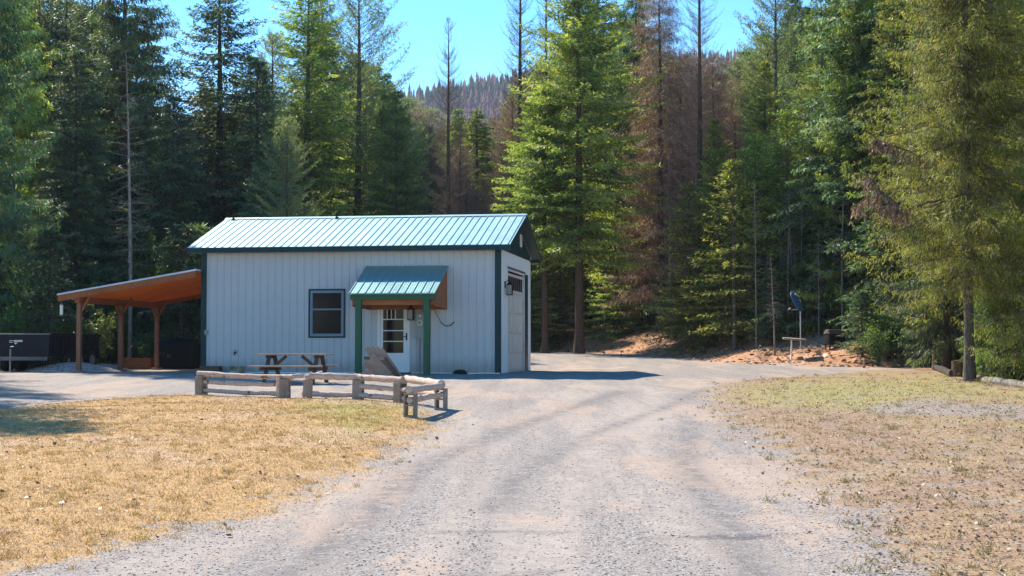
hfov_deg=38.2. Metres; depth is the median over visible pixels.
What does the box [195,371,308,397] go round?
log fence
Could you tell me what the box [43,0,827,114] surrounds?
sky
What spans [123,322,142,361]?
understory shrub
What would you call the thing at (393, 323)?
entry door
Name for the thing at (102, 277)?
sapling
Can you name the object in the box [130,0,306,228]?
spruce tree
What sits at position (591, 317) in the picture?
conifer tree
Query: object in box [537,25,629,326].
conifer tree
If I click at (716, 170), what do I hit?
fir tree
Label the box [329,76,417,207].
conifer tree
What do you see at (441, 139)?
dead tree
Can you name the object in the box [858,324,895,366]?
understory shrub
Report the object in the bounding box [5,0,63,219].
conifer tree
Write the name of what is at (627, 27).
conifer tree
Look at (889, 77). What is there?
conifer tree
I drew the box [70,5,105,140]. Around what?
conifer tree
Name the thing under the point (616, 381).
ground
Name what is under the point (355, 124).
conifer tree
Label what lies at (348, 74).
conifer tree
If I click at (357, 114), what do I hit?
pine tree
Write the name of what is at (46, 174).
conifer tree
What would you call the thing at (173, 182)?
hemlock tree
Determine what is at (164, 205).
conifer tree
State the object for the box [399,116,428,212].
conifer tree
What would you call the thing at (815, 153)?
fir tree
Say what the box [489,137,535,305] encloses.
larch tree
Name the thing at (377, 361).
wooden lounge chair
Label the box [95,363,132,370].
gravel heap
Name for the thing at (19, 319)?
understory shrub
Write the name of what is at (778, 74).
conifer tree
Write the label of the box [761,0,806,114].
conifer tree
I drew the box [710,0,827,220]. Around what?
pine tree
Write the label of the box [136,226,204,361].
sapling
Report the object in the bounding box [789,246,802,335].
bare sapling
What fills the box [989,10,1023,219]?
conifer tree
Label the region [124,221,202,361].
sapling
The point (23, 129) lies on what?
cedar tree
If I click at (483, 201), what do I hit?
larch tree
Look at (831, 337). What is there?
fire pit box
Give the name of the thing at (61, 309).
bird feeder
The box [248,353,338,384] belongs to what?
picnic table
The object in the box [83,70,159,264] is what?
conifer tree
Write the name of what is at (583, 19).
fir tree
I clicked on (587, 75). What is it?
conifer tree
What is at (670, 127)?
conifer tree
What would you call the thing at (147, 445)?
dry grass
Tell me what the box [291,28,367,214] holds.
conifer tree
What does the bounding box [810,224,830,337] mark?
bare sapling
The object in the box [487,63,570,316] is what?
conifer tree
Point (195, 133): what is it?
conifer tree
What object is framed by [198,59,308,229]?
conifer tree
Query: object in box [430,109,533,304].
conifer tree
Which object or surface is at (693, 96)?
larch tree
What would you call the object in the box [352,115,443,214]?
conifer tree
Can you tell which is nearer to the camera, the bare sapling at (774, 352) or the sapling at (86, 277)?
the bare sapling at (774, 352)
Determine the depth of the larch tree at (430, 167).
95.08 m
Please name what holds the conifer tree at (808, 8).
on the ground at (616, 381)
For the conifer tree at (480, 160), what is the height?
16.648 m
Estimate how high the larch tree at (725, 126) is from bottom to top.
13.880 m
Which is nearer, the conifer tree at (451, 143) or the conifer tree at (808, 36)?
the conifer tree at (808, 36)
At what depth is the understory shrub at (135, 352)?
55.22 m
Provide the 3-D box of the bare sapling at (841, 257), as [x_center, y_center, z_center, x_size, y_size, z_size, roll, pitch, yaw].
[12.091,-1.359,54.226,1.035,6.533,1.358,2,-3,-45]
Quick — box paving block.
[228,366,243,372]
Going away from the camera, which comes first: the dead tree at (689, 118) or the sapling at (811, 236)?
the sapling at (811, 236)
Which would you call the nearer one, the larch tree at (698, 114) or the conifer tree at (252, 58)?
the larch tree at (698, 114)
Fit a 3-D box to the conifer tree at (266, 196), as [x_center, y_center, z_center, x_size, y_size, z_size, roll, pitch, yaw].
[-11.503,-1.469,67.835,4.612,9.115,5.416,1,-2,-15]
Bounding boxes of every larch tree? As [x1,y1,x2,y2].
[398,125,453,214]
[420,16,477,214]
[422,127,446,192]
[424,130,487,214]
[425,168,450,214]
[451,177,482,214]
[469,94,553,309]
[474,178,497,213]
[480,0,541,274]
[480,116,499,177]
[480,149,535,285]
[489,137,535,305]
[493,70,532,318]
[504,0,574,331]
[590,76,686,329]
[651,0,746,339]
[670,92,743,244]
[677,71,741,201]
[683,62,705,164]
[692,114,759,294]
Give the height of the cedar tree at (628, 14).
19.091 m
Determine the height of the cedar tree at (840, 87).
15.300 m
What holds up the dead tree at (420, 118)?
on the ground at (616, 381)
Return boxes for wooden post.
[932,341,935,364]
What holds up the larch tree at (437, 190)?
on the ground at (616, 381)
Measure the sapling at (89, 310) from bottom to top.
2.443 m
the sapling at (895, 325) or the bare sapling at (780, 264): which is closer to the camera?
the sapling at (895, 325)
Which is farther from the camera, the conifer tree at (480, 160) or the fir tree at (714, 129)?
the conifer tree at (480, 160)
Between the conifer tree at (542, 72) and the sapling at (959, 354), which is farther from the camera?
the conifer tree at (542, 72)
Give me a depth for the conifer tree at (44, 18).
74.89 m
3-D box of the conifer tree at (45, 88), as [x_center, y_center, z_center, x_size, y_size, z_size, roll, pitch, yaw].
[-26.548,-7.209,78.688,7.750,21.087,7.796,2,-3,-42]
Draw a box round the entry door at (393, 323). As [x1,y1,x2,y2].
[380,310,406,371]
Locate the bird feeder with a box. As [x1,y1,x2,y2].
[59,301,63,315]
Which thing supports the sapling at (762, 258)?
on the ground at (616, 381)
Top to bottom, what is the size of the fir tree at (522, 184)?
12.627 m
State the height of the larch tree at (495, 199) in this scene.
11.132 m
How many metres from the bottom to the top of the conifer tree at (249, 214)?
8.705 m
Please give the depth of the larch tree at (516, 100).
110.99 m
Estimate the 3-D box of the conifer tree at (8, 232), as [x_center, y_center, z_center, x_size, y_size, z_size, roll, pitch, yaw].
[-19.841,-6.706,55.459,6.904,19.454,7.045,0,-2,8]
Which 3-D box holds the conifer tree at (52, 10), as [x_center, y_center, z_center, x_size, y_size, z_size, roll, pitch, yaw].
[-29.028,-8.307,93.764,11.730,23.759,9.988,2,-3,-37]
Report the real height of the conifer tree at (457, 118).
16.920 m
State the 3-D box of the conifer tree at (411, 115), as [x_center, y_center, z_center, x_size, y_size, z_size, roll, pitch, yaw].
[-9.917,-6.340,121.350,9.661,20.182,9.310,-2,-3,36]
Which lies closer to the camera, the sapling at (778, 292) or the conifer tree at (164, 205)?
the sapling at (778, 292)
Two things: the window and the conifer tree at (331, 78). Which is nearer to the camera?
the window
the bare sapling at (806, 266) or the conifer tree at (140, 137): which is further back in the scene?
the conifer tree at (140, 137)
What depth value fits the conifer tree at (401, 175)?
80.75 m
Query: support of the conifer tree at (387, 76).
on the ground at (616, 381)
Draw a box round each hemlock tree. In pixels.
[15,49,127,333]
[109,95,232,304]
[827,0,930,346]
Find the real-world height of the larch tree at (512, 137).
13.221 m
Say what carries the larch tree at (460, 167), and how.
on the ground at (616, 381)
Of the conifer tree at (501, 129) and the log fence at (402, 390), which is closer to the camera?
the log fence at (402, 390)
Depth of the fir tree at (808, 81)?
60.25 m
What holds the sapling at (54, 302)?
on the ground at (616, 381)
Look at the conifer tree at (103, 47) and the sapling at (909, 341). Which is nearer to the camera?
the sapling at (909, 341)
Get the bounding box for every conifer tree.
[0,0,69,365]
[0,0,105,298]
[0,1,63,246]
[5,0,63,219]
[13,119,97,310]
[29,0,98,214]
[29,0,139,259]
[40,0,88,117]
[40,1,144,262]
[42,1,86,76]
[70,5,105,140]
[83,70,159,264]
[110,41,183,227]
[114,129,201,319]
[132,42,193,147]
[176,87,227,218]
[181,95,210,186]
[188,113,253,225]
[194,54,307,212]
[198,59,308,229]
[231,156,284,217]
[239,158,292,217]
[240,67,300,198]
[243,28,329,216]
[250,114,335,216]
[276,0,360,214]
[284,18,353,202]
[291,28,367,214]
[316,60,401,215]
[325,66,417,215]
[328,55,372,210]
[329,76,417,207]
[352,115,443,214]
[353,93,411,215]
[356,89,434,215]
[363,72,410,206]
[364,66,410,199]
[394,96,423,181]
[398,94,438,151]
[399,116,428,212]
[408,130,442,207]
[418,107,446,148]
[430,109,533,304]
[435,108,481,199]
[437,131,479,207]
[462,117,495,198]
[479,64,566,212]
[484,84,513,143]
[485,118,500,149]
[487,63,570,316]
[493,79,524,142]
[493,102,516,179]
[524,99,569,324]
[532,74,614,323]
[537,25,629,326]
[548,23,625,246]
[553,1,630,320]
[564,1,652,323]
[572,13,665,307]
[587,22,608,320]
[590,29,664,323]
[598,19,657,79]
[647,67,695,253]
[687,57,762,166]
[721,30,771,103]
[726,56,773,185]
[728,49,752,105]
[732,93,779,254]
[733,47,778,144]
[743,3,828,234]
[744,40,778,139]
[750,0,914,340]
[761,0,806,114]
[766,38,813,177]
[772,5,814,103]
[783,18,824,120]
[795,5,886,207]
[797,0,891,185]
[844,0,981,313]
[868,0,1023,278]
[877,0,1023,327]
[888,0,912,67]
[978,16,1023,352]
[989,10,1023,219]
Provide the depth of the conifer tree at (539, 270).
93.20 m
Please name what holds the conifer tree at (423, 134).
on the ground at (616, 381)
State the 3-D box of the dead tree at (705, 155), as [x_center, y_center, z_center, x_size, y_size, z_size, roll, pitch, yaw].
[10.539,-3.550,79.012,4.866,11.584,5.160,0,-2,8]
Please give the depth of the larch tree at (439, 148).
114.25 m
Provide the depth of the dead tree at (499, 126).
108.47 m
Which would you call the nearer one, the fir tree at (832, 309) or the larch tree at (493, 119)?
the fir tree at (832, 309)
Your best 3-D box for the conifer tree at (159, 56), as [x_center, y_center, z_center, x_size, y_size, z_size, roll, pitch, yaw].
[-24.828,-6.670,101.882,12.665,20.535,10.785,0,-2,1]
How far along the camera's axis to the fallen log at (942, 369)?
42.73 m
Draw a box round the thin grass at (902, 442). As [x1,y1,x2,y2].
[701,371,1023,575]
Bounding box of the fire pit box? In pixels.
[823,329,844,350]
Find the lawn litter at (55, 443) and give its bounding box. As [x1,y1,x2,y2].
[0,395,492,575]
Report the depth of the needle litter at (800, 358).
55.15 m
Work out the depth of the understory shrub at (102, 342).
52.80 m
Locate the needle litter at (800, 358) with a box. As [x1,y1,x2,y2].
[0,327,940,368]
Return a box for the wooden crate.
[123,358,153,368]
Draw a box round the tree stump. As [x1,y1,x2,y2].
[951,360,962,376]
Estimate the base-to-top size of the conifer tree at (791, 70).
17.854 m
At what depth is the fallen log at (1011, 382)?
35.20 m
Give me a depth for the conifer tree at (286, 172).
60.10 m
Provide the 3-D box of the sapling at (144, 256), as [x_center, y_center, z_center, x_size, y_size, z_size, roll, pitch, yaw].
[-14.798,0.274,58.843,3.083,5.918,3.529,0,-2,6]
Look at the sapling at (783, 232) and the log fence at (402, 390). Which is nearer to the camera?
the log fence at (402, 390)
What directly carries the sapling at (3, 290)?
on the ground at (616, 381)
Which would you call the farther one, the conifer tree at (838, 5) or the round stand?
the conifer tree at (838, 5)
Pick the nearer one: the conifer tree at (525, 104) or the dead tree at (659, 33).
the dead tree at (659, 33)
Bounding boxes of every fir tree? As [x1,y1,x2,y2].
[240,0,390,216]
[490,82,623,352]
[493,0,671,352]
[531,227,605,344]
[531,264,565,349]
[568,213,654,339]
[607,240,656,330]
[638,183,730,354]
[653,147,768,347]
[664,119,749,340]
[682,157,786,351]
[697,131,793,338]
[723,60,797,297]
[725,108,822,334]
[759,129,852,323]
[768,0,850,248]
[791,147,875,335]
[883,236,932,363]
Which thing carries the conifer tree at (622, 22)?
on the ground at (616, 381)
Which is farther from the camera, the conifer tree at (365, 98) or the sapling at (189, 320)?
the conifer tree at (365, 98)
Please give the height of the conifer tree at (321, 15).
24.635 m
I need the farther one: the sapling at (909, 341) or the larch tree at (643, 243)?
the larch tree at (643, 243)
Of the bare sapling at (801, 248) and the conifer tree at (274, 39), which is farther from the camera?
the conifer tree at (274, 39)
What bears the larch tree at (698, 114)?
on the ground at (616, 381)
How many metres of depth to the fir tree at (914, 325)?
50.44 m
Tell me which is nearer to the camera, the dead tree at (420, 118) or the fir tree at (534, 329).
the fir tree at (534, 329)
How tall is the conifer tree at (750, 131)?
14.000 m
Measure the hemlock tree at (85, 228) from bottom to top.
12.690 m
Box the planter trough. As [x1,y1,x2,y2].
[199,366,221,371]
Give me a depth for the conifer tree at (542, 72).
98.03 m
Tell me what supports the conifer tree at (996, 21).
on the ground at (616, 381)
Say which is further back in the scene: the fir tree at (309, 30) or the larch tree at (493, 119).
the larch tree at (493, 119)
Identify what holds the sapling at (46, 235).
on the ground at (616, 381)
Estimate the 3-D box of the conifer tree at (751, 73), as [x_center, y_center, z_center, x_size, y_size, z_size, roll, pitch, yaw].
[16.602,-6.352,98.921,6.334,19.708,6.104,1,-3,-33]
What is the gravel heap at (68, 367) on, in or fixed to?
on the ground at (616, 381)
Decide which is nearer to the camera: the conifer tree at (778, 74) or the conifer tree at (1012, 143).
the conifer tree at (1012, 143)
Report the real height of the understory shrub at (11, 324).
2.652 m
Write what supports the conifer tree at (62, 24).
on the ground at (616, 381)
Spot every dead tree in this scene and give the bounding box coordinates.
[105,50,157,361]
[400,105,445,193]
[431,121,452,173]
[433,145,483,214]
[484,100,524,203]
[598,0,706,331]
[629,46,722,320]
[639,82,694,275]
[650,49,685,331]
[683,55,752,276]
[684,117,734,242]
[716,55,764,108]
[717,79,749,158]
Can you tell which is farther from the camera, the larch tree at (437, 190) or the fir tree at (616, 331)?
the larch tree at (437, 190)
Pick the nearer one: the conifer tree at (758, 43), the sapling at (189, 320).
the sapling at (189, 320)
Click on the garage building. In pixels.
(426, 294)
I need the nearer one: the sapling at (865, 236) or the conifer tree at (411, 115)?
the sapling at (865, 236)
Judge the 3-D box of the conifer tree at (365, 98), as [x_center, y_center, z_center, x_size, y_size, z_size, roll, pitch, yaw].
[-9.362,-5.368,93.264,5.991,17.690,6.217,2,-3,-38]
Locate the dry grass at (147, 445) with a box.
[0,394,474,575]
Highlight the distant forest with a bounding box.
[132,47,751,316]
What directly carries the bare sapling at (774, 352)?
on the ground at (616, 381)
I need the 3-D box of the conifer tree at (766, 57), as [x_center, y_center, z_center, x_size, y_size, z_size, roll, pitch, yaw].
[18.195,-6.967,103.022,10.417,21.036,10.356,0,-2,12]
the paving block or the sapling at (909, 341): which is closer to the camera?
the paving block
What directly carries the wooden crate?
on the ground at (616, 381)
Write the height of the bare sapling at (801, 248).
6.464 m
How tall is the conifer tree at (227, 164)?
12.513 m
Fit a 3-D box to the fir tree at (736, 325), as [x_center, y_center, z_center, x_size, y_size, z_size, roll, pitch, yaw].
[8.870,-1.145,57.620,4.708,7.875,3.921,-2,-3,43]
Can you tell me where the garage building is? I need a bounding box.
[186,212,541,374]
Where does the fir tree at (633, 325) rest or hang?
on the ground at (616, 381)
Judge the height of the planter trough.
0.200 m
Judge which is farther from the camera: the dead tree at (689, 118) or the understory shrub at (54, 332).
the dead tree at (689, 118)
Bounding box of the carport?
[57,269,200,372]
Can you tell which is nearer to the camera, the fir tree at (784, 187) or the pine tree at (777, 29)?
the fir tree at (784, 187)
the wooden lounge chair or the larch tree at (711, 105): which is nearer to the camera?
the wooden lounge chair
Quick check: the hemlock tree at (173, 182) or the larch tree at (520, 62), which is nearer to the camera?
the hemlock tree at (173, 182)
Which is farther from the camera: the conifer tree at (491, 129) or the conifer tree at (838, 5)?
the conifer tree at (491, 129)
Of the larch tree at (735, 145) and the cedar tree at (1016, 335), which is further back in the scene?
the larch tree at (735, 145)
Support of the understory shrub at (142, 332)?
on the ground at (616, 381)
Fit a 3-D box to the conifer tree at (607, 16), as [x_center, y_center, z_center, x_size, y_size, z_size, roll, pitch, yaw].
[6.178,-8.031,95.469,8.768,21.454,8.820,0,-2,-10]
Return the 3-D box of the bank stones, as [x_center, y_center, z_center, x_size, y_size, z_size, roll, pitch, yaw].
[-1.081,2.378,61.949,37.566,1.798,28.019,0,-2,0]
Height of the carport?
3.242 m
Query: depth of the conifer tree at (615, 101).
87.06 m
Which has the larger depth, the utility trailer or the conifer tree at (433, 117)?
the conifer tree at (433, 117)
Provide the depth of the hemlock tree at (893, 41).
53.27 m
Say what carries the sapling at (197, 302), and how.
on the ground at (616, 381)
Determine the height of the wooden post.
1.602 m
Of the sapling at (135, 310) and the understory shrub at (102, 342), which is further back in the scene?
the sapling at (135, 310)
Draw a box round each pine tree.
[284,0,434,215]
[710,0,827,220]
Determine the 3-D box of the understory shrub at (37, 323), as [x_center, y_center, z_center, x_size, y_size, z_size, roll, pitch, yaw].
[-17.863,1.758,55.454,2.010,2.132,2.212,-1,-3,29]
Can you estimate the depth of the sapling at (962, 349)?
41.18 m
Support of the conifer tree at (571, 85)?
on the ground at (616, 381)
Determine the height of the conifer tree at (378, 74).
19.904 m
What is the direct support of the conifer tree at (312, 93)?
on the ground at (616, 381)
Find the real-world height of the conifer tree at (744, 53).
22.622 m
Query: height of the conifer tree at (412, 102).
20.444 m
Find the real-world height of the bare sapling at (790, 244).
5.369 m
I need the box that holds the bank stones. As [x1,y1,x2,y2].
[29,328,930,368]
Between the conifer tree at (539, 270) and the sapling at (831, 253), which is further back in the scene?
the conifer tree at (539, 270)
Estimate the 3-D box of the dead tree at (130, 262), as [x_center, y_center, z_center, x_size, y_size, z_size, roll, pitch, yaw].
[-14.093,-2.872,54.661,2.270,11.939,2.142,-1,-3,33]
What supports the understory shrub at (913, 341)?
on the ground at (616, 381)
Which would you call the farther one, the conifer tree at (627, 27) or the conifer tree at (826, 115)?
the conifer tree at (627, 27)
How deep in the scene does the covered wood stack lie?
52.11 m
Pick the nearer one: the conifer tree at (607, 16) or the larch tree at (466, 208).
the larch tree at (466, 208)
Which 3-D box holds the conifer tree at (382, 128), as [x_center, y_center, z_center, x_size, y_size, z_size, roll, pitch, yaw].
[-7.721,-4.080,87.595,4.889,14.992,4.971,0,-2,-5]
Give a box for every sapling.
[0,287,19,332]
[16,227,83,364]
[19,262,68,332]
[19,293,62,364]
[58,268,117,352]
[65,303,103,362]
[69,266,134,359]
[99,305,140,363]
[104,222,164,343]
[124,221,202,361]
[126,307,154,356]
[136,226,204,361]
[151,237,184,334]
[165,221,213,338]
[177,253,200,339]
[186,298,200,341]
[738,229,779,324]
[741,186,770,348]
[743,254,789,337]
[743,262,795,343]
[749,205,814,335]
[765,257,783,355]
[766,210,852,336]
[775,232,783,331]
[778,193,796,335]
[779,201,800,335]
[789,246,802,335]
[791,174,811,334]
[791,201,876,336]
[802,238,810,318]
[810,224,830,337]
[827,163,855,328]
[827,193,915,340]
[834,290,888,356]
[880,209,962,362]
[886,281,959,364]
[951,260,983,360]
[954,232,1023,378]
[955,288,1011,375]
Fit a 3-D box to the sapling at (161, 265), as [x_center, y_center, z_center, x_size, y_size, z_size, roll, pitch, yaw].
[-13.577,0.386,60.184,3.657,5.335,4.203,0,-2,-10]
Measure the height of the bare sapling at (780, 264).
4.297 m
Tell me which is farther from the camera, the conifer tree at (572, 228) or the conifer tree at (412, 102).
the conifer tree at (412, 102)
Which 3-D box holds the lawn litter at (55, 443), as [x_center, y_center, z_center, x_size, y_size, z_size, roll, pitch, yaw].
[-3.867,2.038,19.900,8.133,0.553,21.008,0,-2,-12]
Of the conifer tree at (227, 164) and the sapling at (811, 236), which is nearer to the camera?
the sapling at (811, 236)
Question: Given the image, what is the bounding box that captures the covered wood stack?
[159,338,199,368]
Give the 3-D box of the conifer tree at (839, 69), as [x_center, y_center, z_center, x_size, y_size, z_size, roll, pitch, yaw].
[14.783,-4.759,63.311,6.318,15.448,6.355,1,-2,-13]
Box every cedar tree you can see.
[0,0,91,313]
[35,0,203,309]
[584,0,673,327]
[795,0,891,333]
[840,0,1023,381]
[873,0,996,369]
[938,0,1023,383]
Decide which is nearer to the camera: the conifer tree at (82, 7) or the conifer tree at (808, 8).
the conifer tree at (82, 7)
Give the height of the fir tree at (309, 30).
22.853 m
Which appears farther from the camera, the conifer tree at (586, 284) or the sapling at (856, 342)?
the conifer tree at (586, 284)
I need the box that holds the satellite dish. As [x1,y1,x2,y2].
[788,292,803,348]
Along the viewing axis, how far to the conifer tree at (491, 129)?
132.01 m
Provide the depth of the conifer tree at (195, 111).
86.06 m
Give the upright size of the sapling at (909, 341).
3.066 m
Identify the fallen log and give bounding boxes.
[931,364,951,376]
[977,375,1023,387]
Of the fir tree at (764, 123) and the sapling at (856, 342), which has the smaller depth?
the sapling at (856, 342)
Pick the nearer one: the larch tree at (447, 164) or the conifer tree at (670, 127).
the larch tree at (447, 164)
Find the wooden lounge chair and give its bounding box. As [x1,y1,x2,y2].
[362,346,401,376]
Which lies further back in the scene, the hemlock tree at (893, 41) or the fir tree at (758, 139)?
the fir tree at (758, 139)
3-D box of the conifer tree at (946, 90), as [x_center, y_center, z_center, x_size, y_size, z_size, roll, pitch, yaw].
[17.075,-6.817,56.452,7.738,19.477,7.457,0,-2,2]
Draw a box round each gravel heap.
[25,362,120,371]
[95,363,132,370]
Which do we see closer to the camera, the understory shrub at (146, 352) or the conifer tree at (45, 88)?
the understory shrub at (146, 352)
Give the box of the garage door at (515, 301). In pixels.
[508,273,522,371]
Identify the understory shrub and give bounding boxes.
[0,303,29,333]
[3,308,31,333]
[18,310,65,333]
[25,319,71,365]
[59,304,117,363]
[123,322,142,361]
[128,335,163,361]
[132,329,152,361]
[133,324,160,357]
[635,291,710,338]
[737,293,770,335]
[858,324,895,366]
[864,312,916,358]
[893,327,930,364]
[974,309,1015,372]
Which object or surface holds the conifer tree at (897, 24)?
on the ground at (616, 381)
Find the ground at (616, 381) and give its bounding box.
[0,319,1023,575]
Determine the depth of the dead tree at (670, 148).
91.78 m
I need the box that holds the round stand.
[782,337,805,359]
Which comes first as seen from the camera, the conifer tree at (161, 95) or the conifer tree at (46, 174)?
the conifer tree at (46, 174)
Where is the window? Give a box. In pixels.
[308,289,344,337]
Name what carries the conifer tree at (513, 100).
on the ground at (616, 381)
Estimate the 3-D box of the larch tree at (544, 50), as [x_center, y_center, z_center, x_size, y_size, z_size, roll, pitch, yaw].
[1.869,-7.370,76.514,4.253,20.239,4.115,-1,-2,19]
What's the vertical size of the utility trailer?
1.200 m
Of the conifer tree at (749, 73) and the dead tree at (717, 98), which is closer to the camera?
the dead tree at (717, 98)
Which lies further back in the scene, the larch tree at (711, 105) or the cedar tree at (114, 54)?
the larch tree at (711, 105)
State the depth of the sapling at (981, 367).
38.69 m
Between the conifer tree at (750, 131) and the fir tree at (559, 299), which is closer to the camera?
the fir tree at (559, 299)
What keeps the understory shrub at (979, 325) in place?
on the ground at (616, 381)
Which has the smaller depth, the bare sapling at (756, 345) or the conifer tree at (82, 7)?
the bare sapling at (756, 345)
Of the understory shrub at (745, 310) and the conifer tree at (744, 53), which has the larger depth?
the conifer tree at (744, 53)
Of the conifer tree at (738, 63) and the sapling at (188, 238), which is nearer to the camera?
the sapling at (188, 238)
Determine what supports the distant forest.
on the hill
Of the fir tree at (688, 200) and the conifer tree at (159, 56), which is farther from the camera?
the conifer tree at (159, 56)
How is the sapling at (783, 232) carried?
on the ground at (616, 381)
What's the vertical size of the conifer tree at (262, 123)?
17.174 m
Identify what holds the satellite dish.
on the ground at (616, 381)
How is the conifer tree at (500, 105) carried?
on the ground at (616, 381)
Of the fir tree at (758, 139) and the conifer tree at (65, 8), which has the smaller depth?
the fir tree at (758, 139)
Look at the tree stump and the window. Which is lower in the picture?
the tree stump
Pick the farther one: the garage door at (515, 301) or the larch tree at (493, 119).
the larch tree at (493, 119)
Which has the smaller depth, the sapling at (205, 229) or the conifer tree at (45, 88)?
the sapling at (205, 229)
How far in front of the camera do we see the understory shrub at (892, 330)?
49.66 m
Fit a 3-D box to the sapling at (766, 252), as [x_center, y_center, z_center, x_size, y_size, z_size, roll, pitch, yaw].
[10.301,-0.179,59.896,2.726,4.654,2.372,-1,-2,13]
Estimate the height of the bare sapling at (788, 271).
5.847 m
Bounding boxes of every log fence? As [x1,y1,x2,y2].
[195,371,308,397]
[302,371,447,417]
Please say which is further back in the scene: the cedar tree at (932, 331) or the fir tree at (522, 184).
the fir tree at (522, 184)
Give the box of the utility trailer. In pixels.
[0,334,100,372]
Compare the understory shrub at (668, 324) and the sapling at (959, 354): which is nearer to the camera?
the sapling at (959, 354)
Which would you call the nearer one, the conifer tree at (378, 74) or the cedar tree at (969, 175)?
the cedar tree at (969, 175)
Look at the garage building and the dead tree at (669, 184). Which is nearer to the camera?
the garage building
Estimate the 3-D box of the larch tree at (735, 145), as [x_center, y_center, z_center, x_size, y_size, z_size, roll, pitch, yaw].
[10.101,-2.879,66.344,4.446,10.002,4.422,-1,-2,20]
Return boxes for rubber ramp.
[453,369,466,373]
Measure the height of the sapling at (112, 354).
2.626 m
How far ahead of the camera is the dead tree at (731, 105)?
95.90 m
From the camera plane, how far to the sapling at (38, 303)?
54.33 m
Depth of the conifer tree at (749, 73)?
94.02 m

